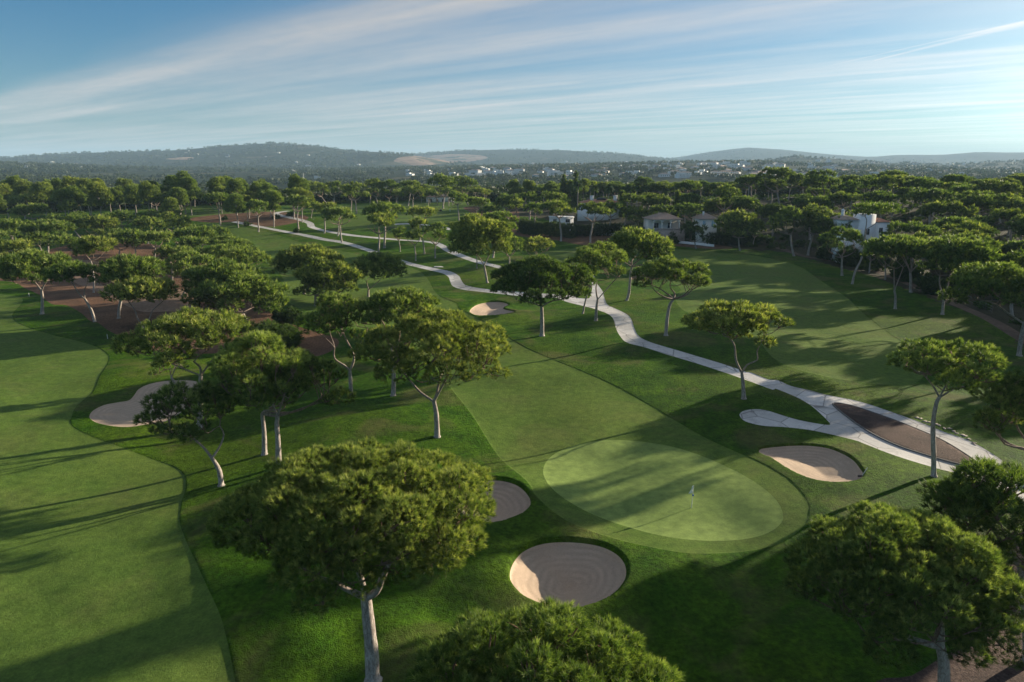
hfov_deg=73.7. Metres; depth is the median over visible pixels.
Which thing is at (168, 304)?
sandy ground
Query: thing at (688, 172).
house
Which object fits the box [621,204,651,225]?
stone pine
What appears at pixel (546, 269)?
stone pine
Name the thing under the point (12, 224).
stone pine
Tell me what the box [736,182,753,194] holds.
stone pine
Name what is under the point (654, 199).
stone pine
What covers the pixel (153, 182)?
maritime pine
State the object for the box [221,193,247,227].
maritime pine
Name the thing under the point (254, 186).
maritime pine
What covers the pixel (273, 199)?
maritime pine
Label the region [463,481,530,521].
sand bunker
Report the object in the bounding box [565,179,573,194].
maritime pine
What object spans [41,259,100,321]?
stone pine
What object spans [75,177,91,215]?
maritime pine
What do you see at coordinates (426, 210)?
stone pine
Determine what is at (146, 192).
maritime pine
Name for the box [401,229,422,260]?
stone pine
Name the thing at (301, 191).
maritime pine
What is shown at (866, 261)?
bush
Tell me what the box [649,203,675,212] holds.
stone pine
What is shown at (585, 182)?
maritime pine
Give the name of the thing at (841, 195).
stone pine
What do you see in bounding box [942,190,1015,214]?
stone pine
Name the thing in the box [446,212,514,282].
stone pine
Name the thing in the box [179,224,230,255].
stone pine
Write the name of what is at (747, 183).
stone pine
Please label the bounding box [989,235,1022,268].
pine
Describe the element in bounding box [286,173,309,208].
maritime pine
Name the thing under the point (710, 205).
stone pine
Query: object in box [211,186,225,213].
maritime pine
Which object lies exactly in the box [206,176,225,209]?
maritime pine
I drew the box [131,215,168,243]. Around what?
stone pine
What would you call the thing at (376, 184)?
stone pine
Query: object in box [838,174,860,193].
stone pine
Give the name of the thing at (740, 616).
ground
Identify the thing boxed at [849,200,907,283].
stone pine
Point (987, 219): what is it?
stone pine
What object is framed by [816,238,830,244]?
bush
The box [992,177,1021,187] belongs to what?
stone pine
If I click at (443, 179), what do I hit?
stone pine
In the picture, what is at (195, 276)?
stone pine
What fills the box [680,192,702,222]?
stone pine
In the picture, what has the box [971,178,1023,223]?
stone pine
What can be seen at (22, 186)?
maritime pine
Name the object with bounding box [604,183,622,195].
stone pine
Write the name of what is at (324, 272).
stone pine
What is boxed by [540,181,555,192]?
maritime pine
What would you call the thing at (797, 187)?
stone pine
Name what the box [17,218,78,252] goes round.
stone pine
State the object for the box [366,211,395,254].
stone pine
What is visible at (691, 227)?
stone pine
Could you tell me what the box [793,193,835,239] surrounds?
stone pine
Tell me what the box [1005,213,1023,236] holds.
stone pine
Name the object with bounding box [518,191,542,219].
stone pine
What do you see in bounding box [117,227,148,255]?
stone pine
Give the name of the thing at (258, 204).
stone pine
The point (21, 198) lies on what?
stone pine
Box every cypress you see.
[618,190,625,218]
[673,190,680,224]
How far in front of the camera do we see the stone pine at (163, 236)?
215.16 m
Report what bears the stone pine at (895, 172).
on the woodland ground at (999, 314)
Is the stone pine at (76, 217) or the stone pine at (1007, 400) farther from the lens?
the stone pine at (76, 217)
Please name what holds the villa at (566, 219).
on the ground at (740, 616)
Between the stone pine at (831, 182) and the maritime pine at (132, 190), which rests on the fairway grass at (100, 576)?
the maritime pine at (132, 190)
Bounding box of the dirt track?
[775,247,1023,343]
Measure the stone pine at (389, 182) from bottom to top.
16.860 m
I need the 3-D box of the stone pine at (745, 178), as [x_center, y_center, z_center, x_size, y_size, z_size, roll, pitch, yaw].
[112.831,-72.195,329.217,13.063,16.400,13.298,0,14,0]
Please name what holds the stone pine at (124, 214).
on the ground at (740, 616)
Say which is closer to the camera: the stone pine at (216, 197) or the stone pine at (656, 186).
the stone pine at (216, 197)
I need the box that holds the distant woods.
[0,141,1023,212]
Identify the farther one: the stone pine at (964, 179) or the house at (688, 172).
the house at (688, 172)
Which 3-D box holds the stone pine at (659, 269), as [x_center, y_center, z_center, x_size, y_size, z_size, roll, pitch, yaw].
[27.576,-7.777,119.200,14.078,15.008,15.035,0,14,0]
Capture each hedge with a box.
[516,217,576,237]
[573,222,620,236]
[600,222,718,243]
[715,231,763,245]
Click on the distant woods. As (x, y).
(496, 184)
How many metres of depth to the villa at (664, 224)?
265.20 m
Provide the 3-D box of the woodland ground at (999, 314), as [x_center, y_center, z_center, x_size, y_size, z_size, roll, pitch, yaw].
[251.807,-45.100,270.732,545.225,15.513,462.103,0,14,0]
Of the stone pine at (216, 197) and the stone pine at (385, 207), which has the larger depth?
the stone pine at (216, 197)
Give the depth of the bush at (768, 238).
257.82 m
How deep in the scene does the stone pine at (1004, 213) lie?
212.29 m
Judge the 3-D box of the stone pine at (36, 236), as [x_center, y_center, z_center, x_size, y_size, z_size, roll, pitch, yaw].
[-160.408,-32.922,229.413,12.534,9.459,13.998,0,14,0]
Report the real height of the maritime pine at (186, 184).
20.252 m
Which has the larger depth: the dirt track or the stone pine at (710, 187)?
the stone pine at (710, 187)
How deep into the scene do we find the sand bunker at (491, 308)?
152.43 m
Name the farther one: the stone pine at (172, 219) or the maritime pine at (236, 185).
the maritime pine at (236, 185)
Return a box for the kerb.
[832,402,978,464]
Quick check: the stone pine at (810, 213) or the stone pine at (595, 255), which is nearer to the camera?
the stone pine at (595, 255)
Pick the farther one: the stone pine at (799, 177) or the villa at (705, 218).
the stone pine at (799, 177)
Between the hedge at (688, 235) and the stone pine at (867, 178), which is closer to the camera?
the hedge at (688, 235)
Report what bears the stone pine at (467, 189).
on the ground at (740, 616)
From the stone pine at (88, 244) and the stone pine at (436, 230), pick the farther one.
the stone pine at (436, 230)
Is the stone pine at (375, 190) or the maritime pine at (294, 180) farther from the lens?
the stone pine at (375, 190)
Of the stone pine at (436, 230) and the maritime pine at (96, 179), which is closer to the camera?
the stone pine at (436, 230)
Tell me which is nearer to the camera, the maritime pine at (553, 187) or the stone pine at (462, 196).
the stone pine at (462, 196)
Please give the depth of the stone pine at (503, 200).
322.22 m
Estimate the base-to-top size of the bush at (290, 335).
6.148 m
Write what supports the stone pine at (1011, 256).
on the woodland ground at (999, 314)
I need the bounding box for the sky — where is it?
[0,0,1023,157]
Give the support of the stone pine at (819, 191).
on the woodland ground at (999, 314)
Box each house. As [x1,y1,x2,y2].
[469,169,481,172]
[509,171,521,175]
[547,171,556,175]
[658,173,669,176]
[675,173,689,177]
[679,171,691,175]
[716,170,734,172]
[721,161,730,165]
[731,164,744,167]
[739,161,750,164]
[775,163,784,166]
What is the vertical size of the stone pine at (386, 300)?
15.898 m
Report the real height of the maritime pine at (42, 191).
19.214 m
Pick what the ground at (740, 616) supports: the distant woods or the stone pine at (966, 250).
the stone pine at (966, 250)
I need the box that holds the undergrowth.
[544,193,1023,328]
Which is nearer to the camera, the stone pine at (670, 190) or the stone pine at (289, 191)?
the stone pine at (289, 191)
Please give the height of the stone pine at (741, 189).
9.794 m
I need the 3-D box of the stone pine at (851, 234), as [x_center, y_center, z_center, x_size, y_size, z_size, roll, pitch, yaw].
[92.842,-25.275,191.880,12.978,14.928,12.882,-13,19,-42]
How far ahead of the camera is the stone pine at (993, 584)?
33.63 m
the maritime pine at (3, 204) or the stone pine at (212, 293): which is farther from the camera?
the maritime pine at (3, 204)
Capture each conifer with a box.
[559,174,569,206]
[570,170,579,207]
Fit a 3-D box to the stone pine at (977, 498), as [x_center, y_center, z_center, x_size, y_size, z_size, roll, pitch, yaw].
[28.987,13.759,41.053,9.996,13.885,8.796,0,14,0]
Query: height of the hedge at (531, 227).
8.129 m
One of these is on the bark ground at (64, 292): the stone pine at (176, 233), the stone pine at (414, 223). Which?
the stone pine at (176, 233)
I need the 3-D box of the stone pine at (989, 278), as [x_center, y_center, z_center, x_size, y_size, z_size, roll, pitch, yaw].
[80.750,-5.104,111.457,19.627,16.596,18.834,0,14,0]
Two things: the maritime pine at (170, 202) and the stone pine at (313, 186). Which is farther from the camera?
the stone pine at (313, 186)
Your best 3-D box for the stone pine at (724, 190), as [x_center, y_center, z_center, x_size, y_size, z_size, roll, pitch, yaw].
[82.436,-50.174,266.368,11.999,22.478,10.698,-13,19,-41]
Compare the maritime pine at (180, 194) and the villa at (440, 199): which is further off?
the villa at (440, 199)
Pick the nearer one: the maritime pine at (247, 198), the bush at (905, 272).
the bush at (905, 272)
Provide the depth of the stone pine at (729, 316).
85.37 m
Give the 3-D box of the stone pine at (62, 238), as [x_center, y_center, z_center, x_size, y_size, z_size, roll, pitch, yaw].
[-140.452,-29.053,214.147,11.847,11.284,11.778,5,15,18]
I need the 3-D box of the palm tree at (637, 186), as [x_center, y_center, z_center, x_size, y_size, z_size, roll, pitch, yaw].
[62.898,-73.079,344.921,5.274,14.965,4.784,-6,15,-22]
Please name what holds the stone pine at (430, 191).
on the fairway grass at (100, 576)
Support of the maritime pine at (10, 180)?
on the ground at (740, 616)
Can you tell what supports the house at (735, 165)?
on the hills
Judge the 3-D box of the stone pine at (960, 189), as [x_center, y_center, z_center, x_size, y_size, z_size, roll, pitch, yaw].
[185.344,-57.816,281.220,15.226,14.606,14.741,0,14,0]
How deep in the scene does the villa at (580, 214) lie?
325.69 m
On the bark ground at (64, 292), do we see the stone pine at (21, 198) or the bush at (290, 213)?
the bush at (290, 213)
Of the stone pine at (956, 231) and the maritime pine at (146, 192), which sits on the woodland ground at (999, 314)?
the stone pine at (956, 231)
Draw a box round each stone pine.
[0,217,30,250]
[0,228,27,251]
[0,239,35,256]
[0,247,72,313]
[6,193,48,218]
[7,202,52,220]
[10,230,57,250]
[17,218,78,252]
[39,231,88,256]
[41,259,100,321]
[44,211,90,237]
[72,235,118,292]
[77,214,121,235]
[86,252,166,318]
[97,274,181,327]
[101,227,142,253]
[103,209,134,229]
[109,305,259,429]
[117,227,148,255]
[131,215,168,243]
[131,378,244,486]
[133,209,170,227]
[139,229,175,255]
[147,357,190,382]
[152,243,194,279]
[156,211,191,231]
[158,189,202,210]
[160,249,217,296]
[169,227,184,243]
[174,235,209,256]
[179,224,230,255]
[179,257,261,307]
[179,270,291,316]
[198,243,228,254]
[200,329,314,460]
[202,191,229,224]
[204,436,497,681]
[207,243,274,265]
[208,233,252,245]
[245,198,268,231]
[253,345,356,455]
[257,189,283,219]
[268,242,345,293]
[281,186,306,218]
[283,194,311,232]
[292,255,365,304]
[294,290,367,390]
[305,201,319,217]
[308,181,329,202]
[313,201,337,232]
[320,206,357,242]
[325,180,344,201]
[332,205,349,235]
[339,181,370,212]
[345,184,359,209]
[347,306,512,437]
[349,251,407,296]
[352,285,440,395]
[361,200,406,247]
[362,183,378,203]
[364,178,384,201]
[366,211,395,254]
[379,179,400,201]
[386,183,402,202]
[390,190,403,200]
[391,225,406,251]
[399,180,423,205]
[401,184,426,206]
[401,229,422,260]
[405,595,685,681]
[406,205,438,240]
[408,216,430,253]
[420,188,439,205]
[420,221,448,257]
[427,172,457,208]
[445,175,477,204]
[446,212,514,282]
[448,191,469,220]
[461,187,472,193]
[465,196,490,213]
[470,187,489,206]
[476,204,501,213]
[483,210,518,257]
[489,253,596,336]
[492,193,522,218]
[501,235,523,263]
[507,197,523,216]
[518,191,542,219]
[519,235,555,256]
[522,202,542,234]
[538,199,576,240]
[540,190,567,214]
[545,196,570,214]
[561,258,591,313]
[566,240,628,320]
[576,200,614,242]
[588,180,596,198]
[596,181,607,196]
[602,225,675,300]
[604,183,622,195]
[604,199,622,224]
[617,192,648,224]
[618,183,641,205]
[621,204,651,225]
[629,255,712,335]
[634,176,654,192]
[640,192,671,212]
[648,181,674,194]
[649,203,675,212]
[658,182,682,204]
[669,180,701,193]
[674,201,704,220]
[678,298,795,399]
[680,179,700,192]
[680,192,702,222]
[680,220,709,248]
[696,180,709,195]
[702,182,729,196]
[703,198,739,221]
[711,207,765,250]
[712,184,741,233]
[728,195,760,210]
[731,183,744,190]
[734,175,761,195]
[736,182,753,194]
[741,173,762,196]
[751,224,766,244]
[754,201,786,236]
[755,166,795,203]
[757,178,786,201]
[766,204,807,255]
[781,172,804,199]
[781,499,1023,681]
[791,185,809,194]
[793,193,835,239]
[797,202,834,254]
[802,169,842,203]
[806,187,831,207]
[810,211,852,233]
[818,225,867,275]
[820,175,836,187]
[825,190,863,208]
[836,179,863,213]
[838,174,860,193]
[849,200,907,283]
[855,175,882,199]
[859,242,877,272]
[860,233,939,308]
[861,174,876,192]
[862,189,900,218]
[876,174,904,216]
[877,169,908,191]
[877,254,891,279]
[879,219,941,260]
[885,174,915,203]
[885,336,1011,477]
[894,187,911,208]
[898,230,938,292]
[900,187,957,223]
[902,176,943,215]
[914,453,1023,661]
[915,200,979,231]
[917,235,1000,314]
[919,188,960,220]
[928,216,981,232]
[935,232,1003,289]
[937,260,1023,356]
[939,173,970,184]
[939,227,991,268]
[940,180,961,213]
[941,219,994,234]
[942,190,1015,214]
[947,183,980,193]
[951,193,997,215]
[968,179,983,185]
[968,367,1023,450]
[969,214,997,228]
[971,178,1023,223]
[986,247,1023,315]
[989,206,1023,240]
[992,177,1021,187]
[995,192,1022,235]
[997,240,1023,261]
[999,196,1023,240]
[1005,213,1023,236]
[1008,174,1023,186]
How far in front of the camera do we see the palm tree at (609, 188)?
342.97 m
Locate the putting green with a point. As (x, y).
(642, 486)
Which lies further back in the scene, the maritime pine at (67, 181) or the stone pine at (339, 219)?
the maritime pine at (67, 181)
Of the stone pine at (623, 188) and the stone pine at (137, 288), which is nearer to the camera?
the stone pine at (137, 288)
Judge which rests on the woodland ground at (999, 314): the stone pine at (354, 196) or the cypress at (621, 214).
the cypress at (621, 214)
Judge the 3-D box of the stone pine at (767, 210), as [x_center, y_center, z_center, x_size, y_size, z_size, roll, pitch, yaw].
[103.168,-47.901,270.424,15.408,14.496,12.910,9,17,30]
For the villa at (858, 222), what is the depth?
222.35 m
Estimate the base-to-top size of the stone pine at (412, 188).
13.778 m
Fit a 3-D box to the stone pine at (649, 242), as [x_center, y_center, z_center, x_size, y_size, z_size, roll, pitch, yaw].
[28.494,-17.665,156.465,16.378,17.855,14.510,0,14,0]
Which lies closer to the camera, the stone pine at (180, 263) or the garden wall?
the stone pine at (180, 263)
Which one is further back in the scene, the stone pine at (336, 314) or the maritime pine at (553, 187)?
the maritime pine at (553, 187)
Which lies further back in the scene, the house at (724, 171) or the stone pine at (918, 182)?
the house at (724, 171)
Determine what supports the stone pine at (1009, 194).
on the woodland ground at (999, 314)
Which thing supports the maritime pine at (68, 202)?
on the ground at (740, 616)
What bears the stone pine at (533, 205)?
on the bark ground at (64, 292)
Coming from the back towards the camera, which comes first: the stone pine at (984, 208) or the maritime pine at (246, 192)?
the maritime pine at (246, 192)
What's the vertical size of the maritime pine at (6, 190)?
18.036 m
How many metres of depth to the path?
89.61 m
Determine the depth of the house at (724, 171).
1378.10 m
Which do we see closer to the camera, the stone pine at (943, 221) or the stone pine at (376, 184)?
the stone pine at (943, 221)
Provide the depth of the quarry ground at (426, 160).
4071.98 m
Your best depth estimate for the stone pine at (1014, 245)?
172.41 m
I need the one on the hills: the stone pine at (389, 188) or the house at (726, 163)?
the house at (726, 163)
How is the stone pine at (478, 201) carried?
on the woodland ground at (999, 314)
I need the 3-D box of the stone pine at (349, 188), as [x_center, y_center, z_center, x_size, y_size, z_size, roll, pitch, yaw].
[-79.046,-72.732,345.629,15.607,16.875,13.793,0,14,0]
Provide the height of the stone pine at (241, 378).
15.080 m
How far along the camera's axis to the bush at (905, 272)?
186.55 m
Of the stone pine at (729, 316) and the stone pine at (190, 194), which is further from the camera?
the stone pine at (190, 194)
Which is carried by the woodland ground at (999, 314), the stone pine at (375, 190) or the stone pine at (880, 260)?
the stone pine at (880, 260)
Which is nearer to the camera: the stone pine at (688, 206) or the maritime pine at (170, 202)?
the stone pine at (688, 206)
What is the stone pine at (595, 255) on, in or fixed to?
on the ground at (740, 616)
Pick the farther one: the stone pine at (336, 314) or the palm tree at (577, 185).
the palm tree at (577, 185)
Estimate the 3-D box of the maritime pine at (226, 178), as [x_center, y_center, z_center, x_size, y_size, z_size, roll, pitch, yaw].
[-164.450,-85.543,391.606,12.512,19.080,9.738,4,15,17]
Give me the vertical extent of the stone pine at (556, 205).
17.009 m
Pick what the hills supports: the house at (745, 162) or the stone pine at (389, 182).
the house at (745, 162)
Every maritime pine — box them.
[0,183,16,217]
[0,194,7,209]
[3,175,21,202]
[12,178,30,205]
[28,181,53,214]
[49,188,78,215]
[50,178,63,211]
[60,176,80,211]
[61,185,86,211]
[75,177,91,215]
[80,187,91,214]
[85,181,115,213]
[91,178,107,198]
[110,186,126,209]
[114,178,134,209]
[124,184,142,214]
[136,180,162,210]
[147,180,159,209]
[155,186,169,202]
[158,197,181,228]
[160,175,175,189]
[165,187,189,207]
[167,170,197,213]
[175,177,201,214]
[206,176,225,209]
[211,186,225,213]
[219,175,230,198]
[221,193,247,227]
[224,178,246,214]
[237,177,248,190]
[241,190,254,218]
[241,194,255,220]
[248,181,261,198]
[254,182,275,216]
[258,178,270,184]
[263,189,283,226]
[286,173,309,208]
[290,187,315,222]
[505,179,521,205]
[521,179,535,201]
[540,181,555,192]
[546,183,559,193]
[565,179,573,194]
[579,178,590,200]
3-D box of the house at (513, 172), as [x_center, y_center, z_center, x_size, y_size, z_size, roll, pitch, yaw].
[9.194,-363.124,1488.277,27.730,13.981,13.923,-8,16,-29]
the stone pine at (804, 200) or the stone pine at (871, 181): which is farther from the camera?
the stone pine at (871, 181)
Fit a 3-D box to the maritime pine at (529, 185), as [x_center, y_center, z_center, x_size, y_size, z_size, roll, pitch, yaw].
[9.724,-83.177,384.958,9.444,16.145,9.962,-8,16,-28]
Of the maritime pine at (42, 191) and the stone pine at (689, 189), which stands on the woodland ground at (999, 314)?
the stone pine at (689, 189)
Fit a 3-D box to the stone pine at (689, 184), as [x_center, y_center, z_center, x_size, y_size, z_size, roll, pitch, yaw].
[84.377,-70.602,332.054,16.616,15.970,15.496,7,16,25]
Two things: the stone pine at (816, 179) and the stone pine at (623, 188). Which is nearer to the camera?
the stone pine at (816, 179)
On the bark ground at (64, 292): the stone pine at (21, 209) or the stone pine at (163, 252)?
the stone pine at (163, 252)
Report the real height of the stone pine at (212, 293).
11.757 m
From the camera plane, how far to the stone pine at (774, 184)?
331.82 m
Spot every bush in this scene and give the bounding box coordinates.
[254,318,304,349]
[270,306,302,326]
[286,210,295,215]
[668,231,679,243]
[762,234,773,243]
[793,240,804,247]
[815,245,832,259]
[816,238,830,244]
[834,244,868,265]
[860,252,895,270]
[889,257,920,279]
[914,273,954,294]
[930,263,950,277]
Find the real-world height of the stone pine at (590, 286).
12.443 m
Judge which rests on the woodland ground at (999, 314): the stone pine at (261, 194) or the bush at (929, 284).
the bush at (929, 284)
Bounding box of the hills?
[0,143,1023,189]
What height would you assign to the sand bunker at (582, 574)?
1.567 m
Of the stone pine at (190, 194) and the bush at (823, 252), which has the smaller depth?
the bush at (823, 252)
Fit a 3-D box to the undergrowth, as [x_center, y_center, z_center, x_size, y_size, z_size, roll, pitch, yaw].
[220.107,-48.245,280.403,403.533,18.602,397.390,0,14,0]
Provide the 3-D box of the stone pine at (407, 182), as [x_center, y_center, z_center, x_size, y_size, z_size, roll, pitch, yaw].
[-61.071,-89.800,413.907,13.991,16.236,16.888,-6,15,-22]
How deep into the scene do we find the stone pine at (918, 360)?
62.78 m
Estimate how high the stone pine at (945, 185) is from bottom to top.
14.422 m
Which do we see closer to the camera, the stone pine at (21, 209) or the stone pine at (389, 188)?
the stone pine at (21, 209)
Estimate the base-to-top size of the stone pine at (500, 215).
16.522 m
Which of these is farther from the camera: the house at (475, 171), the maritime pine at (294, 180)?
the house at (475, 171)
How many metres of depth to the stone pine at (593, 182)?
408.25 m
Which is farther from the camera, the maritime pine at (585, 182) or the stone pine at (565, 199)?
the maritime pine at (585, 182)
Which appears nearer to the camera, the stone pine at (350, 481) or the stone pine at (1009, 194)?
the stone pine at (350, 481)
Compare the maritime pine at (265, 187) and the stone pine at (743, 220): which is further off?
the maritime pine at (265, 187)
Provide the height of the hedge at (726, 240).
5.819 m
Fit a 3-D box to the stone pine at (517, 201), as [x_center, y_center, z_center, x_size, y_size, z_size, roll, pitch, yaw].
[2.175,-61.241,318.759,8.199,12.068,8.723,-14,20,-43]
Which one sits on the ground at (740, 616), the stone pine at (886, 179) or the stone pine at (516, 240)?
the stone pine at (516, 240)
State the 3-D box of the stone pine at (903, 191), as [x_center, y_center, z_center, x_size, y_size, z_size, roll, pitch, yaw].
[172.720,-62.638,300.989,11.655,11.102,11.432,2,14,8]
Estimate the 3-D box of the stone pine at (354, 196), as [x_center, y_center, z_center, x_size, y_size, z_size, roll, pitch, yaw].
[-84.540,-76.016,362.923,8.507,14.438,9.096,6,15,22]
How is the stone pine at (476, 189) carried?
on the fairway grass at (100, 576)
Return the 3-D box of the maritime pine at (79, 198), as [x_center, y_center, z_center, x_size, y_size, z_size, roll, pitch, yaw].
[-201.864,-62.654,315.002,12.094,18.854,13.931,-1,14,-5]
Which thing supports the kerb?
on the path
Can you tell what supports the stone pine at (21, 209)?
on the fairway grass at (100, 576)
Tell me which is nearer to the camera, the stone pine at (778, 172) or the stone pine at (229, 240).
the stone pine at (229, 240)
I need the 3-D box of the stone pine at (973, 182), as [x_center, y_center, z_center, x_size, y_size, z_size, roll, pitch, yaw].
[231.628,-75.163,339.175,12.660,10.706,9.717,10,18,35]
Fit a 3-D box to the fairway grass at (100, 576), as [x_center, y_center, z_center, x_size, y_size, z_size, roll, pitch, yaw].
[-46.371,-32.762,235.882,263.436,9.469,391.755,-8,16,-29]
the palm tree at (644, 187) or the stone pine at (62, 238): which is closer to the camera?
the stone pine at (62, 238)
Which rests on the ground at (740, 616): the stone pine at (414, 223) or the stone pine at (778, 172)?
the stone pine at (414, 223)
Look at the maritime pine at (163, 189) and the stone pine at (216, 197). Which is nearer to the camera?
the stone pine at (216, 197)
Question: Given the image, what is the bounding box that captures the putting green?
[543,440,782,540]
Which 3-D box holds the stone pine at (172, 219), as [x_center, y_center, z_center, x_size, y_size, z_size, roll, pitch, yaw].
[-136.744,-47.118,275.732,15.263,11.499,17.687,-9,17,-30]
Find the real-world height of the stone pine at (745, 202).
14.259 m
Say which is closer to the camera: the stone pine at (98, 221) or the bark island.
the bark island
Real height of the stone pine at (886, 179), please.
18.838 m
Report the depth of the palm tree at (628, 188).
342.78 m
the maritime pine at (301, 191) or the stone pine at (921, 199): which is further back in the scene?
the maritime pine at (301, 191)
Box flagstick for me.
[689,485,693,507]
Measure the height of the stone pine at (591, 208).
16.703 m
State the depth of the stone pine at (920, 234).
165.75 m
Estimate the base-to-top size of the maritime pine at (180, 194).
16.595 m
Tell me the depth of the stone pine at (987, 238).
162.67 m
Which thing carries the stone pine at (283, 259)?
on the fairway grass at (100, 576)
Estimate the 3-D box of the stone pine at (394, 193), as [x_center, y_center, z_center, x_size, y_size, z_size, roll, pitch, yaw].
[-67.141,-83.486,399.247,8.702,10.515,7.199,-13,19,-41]
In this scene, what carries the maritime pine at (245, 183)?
on the ground at (740, 616)
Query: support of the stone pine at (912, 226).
on the woodland ground at (999, 314)
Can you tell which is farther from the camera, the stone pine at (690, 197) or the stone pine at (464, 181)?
the stone pine at (464, 181)
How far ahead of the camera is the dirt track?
144.18 m
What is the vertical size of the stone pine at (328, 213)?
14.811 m
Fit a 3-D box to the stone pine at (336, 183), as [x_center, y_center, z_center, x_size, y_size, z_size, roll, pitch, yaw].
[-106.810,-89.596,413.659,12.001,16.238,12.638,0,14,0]
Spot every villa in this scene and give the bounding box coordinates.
[426,194,453,201]
[549,216,573,225]
[577,196,619,220]
[642,212,684,240]
[691,211,717,243]
[829,209,890,262]
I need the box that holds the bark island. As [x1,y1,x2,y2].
[834,403,970,463]
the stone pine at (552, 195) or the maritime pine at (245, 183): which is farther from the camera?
the maritime pine at (245, 183)
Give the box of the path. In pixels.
[233,211,1023,505]
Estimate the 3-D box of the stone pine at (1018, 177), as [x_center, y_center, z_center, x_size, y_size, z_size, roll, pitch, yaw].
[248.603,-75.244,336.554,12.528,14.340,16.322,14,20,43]
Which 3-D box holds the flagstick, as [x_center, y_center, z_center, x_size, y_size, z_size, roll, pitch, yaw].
[16.220,14.152,61.848,0.480,2.351,0.122,0,14,0]
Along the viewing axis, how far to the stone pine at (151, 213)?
300.54 m
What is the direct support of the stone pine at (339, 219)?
on the ground at (740, 616)
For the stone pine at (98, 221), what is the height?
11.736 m
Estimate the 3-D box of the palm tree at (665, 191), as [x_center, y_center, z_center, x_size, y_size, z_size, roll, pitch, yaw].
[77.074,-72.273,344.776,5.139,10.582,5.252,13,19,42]
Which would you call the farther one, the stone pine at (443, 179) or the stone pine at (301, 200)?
the stone pine at (443, 179)
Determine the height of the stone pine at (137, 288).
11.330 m
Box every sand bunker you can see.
[89,380,196,426]
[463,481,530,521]
[470,302,512,314]
[510,542,625,607]
[759,446,862,481]
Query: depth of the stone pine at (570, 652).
24.53 m
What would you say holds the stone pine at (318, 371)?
on the ground at (740, 616)
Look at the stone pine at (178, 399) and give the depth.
63.70 m
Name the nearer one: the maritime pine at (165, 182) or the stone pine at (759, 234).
the stone pine at (759, 234)
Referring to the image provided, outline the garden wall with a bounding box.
[601,232,713,246]
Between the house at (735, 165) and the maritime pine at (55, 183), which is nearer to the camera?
the maritime pine at (55, 183)
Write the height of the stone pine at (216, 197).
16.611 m
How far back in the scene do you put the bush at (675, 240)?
261.87 m
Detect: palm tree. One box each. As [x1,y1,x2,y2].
[573,181,582,211]
[589,184,599,197]
[604,183,613,198]
[624,184,632,207]
[633,181,641,205]
[640,182,648,207]
[660,187,669,196]
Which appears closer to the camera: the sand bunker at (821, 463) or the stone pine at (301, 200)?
the sand bunker at (821, 463)
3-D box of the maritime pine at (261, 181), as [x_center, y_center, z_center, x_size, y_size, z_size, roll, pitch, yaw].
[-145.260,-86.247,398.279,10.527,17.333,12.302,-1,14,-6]
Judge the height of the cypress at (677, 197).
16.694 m
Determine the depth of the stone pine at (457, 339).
72.13 m
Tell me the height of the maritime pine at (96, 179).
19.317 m
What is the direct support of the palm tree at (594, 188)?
on the woodland ground at (999, 314)
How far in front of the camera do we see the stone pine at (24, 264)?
137.88 m
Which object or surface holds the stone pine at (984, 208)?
on the woodland ground at (999, 314)
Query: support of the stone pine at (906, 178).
on the woodland ground at (999, 314)
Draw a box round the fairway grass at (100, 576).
[0,202,926,681]
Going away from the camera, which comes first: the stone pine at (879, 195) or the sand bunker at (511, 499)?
the sand bunker at (511, 499)
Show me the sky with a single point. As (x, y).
(657, 78)
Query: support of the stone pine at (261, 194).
on the bark ground at (64, 292)
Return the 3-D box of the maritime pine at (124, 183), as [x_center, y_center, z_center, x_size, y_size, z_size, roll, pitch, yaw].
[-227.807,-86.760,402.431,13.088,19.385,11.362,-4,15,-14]
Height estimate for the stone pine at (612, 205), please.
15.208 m
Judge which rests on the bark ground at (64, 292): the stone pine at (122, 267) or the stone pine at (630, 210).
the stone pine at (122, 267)
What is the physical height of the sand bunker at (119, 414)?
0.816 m
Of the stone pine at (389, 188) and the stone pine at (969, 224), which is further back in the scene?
the stone pine at (389, 188)
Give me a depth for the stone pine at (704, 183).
413.00 m
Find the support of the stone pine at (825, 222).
on the woodland ground at (999, 314)
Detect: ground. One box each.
[0,194,1023,681]
[0,206,731,356]
[69,259,192,311]
[168,154,487,165]
[479,196,1023,347]
[876,533,1023,681]
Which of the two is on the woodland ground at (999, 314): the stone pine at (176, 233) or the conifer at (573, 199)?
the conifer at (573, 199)
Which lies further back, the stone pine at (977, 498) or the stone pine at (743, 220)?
the stone pine at (743, 220)
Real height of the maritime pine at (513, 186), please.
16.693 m
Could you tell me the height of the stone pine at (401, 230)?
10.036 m
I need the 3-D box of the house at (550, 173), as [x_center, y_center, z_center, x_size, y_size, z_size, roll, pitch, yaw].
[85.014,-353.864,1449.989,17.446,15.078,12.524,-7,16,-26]
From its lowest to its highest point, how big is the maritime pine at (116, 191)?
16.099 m
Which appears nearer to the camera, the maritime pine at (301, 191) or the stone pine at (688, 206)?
the stone pine at (688, 206)
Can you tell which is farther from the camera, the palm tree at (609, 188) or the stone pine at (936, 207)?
the palm tree at (609, 188)
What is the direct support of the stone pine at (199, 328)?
on the ground at (740, 616)
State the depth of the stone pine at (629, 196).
285.85 m
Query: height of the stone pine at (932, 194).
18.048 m
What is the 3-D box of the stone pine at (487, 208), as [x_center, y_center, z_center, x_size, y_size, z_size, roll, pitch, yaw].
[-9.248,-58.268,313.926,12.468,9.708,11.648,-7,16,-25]
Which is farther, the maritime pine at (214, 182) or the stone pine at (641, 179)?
the stone pine at (641, 179)

